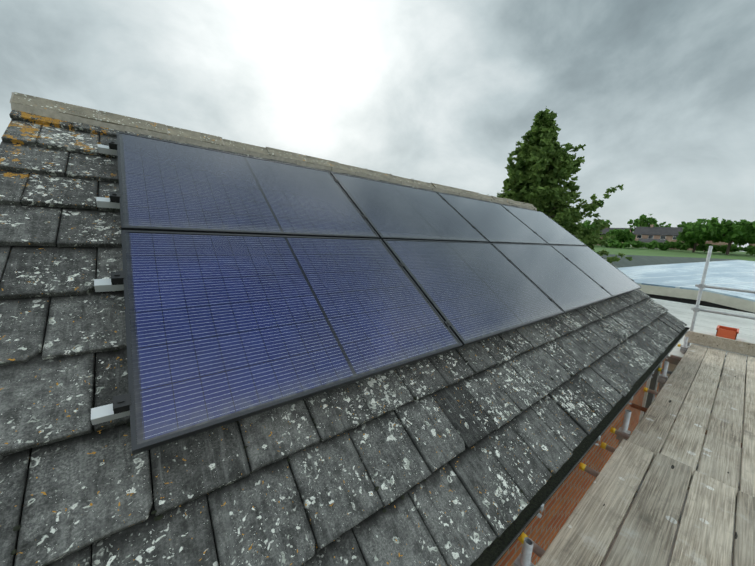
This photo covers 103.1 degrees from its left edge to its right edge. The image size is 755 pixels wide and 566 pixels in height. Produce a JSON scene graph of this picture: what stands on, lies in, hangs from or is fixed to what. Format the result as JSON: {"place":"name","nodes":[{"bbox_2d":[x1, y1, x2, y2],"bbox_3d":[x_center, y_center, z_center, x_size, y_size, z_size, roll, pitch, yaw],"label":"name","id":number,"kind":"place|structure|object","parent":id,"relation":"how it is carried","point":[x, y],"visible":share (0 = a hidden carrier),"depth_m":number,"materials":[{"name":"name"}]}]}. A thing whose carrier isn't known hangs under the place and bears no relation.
{"place":"outdoors","nodes":[
{"label":"outdoors","id":0,"kind":"place"},
{"bbox_2d":[0,0,754,247],"label":"sky","id":1,"kind":"structure","parent":0,"point":[659,95],"materials":[{"name":"grey"}]},
{"bbox_2d":[495,359,664,565],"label":"brick house walls","id":2,"kind":"structure","parent":0,"point":[559,508],"depth_m":2.68,"materials":[{"name":"orange brick"}]},
{"bbox_2d":[0,110,686,565],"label":"roof tiles","id":3,"kind":"object","parent":2,"relation":"on","point":[478,450],"visible":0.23,"depth_m":1.31,"materials":[{"name":"concrete"}]},
{"bbox_2d":[9,92,536,210],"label":"ridge tiles","id":4,"kind":"object","parent":3,"relation":"on","point":[62,111],"visible":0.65,"depth_m":2.77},
{"bbox_2d":[10,248,675,554],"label":"moss clumps","id":5,"kind":"object","parent":3,"relation":"on","point":[18,527],"visible":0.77,"depth_m":1.31,"materials":[{"name":"plant"}]},
{"bbox_2d":[91,140,633,424],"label":"mounting rails","id":6,"kind":"object","parent":3,"relation":"on","point":[118,407],"visible":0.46,"depth_m":1.34,"materials":[{"name":"silver metal"}]},
{"bbox_2d":[116,131,379,238],"bbox_3d":[-0.929,-0.728,2.390,1.722,0.689,0.942,-5,12,-39],"label":"solar panel","id":7,"kind":"object","parent":6,"relation":"attached to","point":[168,186],"visible":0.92,"depth_m":2.18,"materials":[{"name":"blue glass"}]},
{"bbox_2d":[121,230,462,454],"bbox_3d":[-0.377,0.084,1.784,1.722,0.689,0.942,-5,12,-39],"label":"solar panel","id":8,"kind":"object","parent":6,"relation":"attached to","point":[222,329],"visible":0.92,"depth_m":1.50,"materials":[{"name":"blue glass"}]},
{"bbox_2d":[330,172,488,242],"bbox_3d":[0.429,-0.841,3.475,1.722,0.689,0.942,-5,12,-39],"label":"solar panel","id":9,"kind":"object","parent":6,"relation":"attached to","point":[394,211],"visible":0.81,"depth_m":3.32,"materials":[{"name":"blue glass"}]},
{"bbox_2d":[382,239,563,346],"bbox_3d":[0.981,-0.029,2.869,1.722,0.689,0.942,-5,12,-39],"label":"solar panel","id":10,"kind":"object","parent":6,"relation":"attached to","point":[473,292],"visible":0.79,"depth_m":2.68,"materials":[{"name":"blue glass"}]},
{"bbox_2d":[437,192,547,244],"bbox_3d":[1.787,-0.954,4.560,1.722,0.689,0.942,-5,12,-39],"label":"solar panel","id":11,"kind":"object","parent":6,"relation":"attached to","point":[491,222],"visible":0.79,"depth_m":4.44,"materials":[{"name":"blue glass"}]},
{"bbox_2d":[501,204,585,245],"bbox_3d":[3.145,-1.067,5.645,1.722,0.689,0.942,-5,12,-39],"label":"solar panel","id":12,"kind":"object","parent":6,"relation":"attached to","point":[547,229],"visible":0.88,"depth_m":5.55,"materials":[{"name":"blue glass"}]},
{"bbox_2d":[491,243,612,313],"bbox_3d":[2.339,-0.142,3.954,1.722,0.689,0.942,-5,12,-39],"label":"solar panel","id":13,"kind":"object","parent":6,"relation":"attached to","point":[561,281],"visible":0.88,"depth_m":3.82,"materials":[{"name":"blue glass"}]},
{"bbox_2d":[551,245,641,297],"bbox_3d":[3.697,-0.255,5.039,1.722,0.689,0.942,-5,12,-39],"label":"solar panel","id":14,"kind":"object","parent":6,"relation":"attached to","point":[612,280],"visible":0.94,"depth_m":4.94,"materials":[{"name":"blue glass"}]},
{"bbox_2d":[470,327,689,565],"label":"gutter and fascia","id":15,"kind":"object","parent":2,"relation":"attached to","point":[494,551],"visible":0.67,"depth_m":1.77,"materials":[{"name":"black plastic"}]},
{"bbox_2d":[638,362,662,422],"bbox_3d":[4.347,2.090,4.852,0.920,2.274,0.033,-5,12,-39],"label":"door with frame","id":16,"kind":"structure","parent":2,"relation":"attached to","point":[651,384],"depth_m":4.78,"materials":[{"name":"white paint"}]},
{"bbox_2d":[638,238,666,248],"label":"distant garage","id":17,"kind":"structure","parent":0,"point":[642,240],"depth_m":110.48,"materials":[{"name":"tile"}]},
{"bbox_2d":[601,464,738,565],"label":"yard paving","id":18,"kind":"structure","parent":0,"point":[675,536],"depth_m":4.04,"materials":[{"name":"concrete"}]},
{"bbox_2d":[513,246,754,565],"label":"scaffold tubes","id":19,"kind":"object","parent":18,"relation":"on","point":[531,545],"visible":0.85,"depth_m":3.51},
{"bbox_2d":[535,344,754,565],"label":"scaffold boards","id":20,"kind":"object","parent":19,"relation":"on","point":[717,499],"visible":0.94,"depth_m":2.29,"materials":[{"name":"grey wood"}]},
{"bbox_2d":[684,331,754,356],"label":"toe board","id":21,"kind":"object","parent":20,"relation":"on","point":[732,345],"visible":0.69,"depth_m":5.55,"materials":[{"name":"wood"}]},
{"bbox_2d":[691,343,752,356],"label":"board end hoops","id":22,"kind":"object","parent":20,"relation":"attached to","point":[720,349],"visible":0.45,"depth_m":5.54,"materials":[{"name":"metal"}]},
{"bbox_2d":[593,245,754,260],"bbox_3d":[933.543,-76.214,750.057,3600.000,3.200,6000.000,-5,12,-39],"label":"ground","id":23,"kind":"structure","parent":0,"point":[741,255],"depth_m":86.81,"materials":[{"name":"green plant"}]},
{"bbox_2d":[487,106,632,262],"bbox_3d":[9.843,-4.354,17.923,8.551,11.253,7.847,4,10,6],"label":"conifer tree","id":24,"kind":"object","parent":23,"relation":"on","point":[541,168],"visible":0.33,"depth_m":16.41,"materials":[{"name":"green plant"}]},
{"bbox_2d":[572,214,754,254],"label":"trees","id":25,"kind":"object","parent":23,"relation":"on","point":[693,235],"visible":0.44,"depth_m":91.92,"materials":[{"name":"green plant"}]},
{"bbox_2d":[602,254,740,267],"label":"road","id":26,"kind":"structure","parent":23,"relation":"on","point":[637,260],"depth_m":21.66,"materials":[{"name":"grey asphalt"}]},
{"bbox_2d":[593,225,754,251],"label":"distant houses","id":27,"kind":"structure","parent":23,"relation":"on","point":[669,234],"depth_m":113.57,"materials":[{"name":"brick"}]},
{"bbox_2d":[617,260,754,313],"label":"flat roof","id":28,"kind":"structure","parent":23,"relation":"on","point":[677,282],"depth_m":13.35,"materials":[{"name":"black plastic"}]},
{"bbox_2d":[651,298,754,481],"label":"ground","id":29,"kind":"structure","parent":23,"relation":"on","point":[708,323],"depth_m":8.19,"materials":[{"name":"grey concrete"}]},
{"bbox_2d":[716,325,738,339],"bbox_3d":[8.026,1.150,6.892,0.480,0.220,0.330,-5,12,-39],"label":"orange crate","id":30,"kind":"object","parent":29,"relation":"on","point":[727,332],"visible":0.85,"depth_m":6.79,"materials":[{"name":"orange plastic"}]}
]}

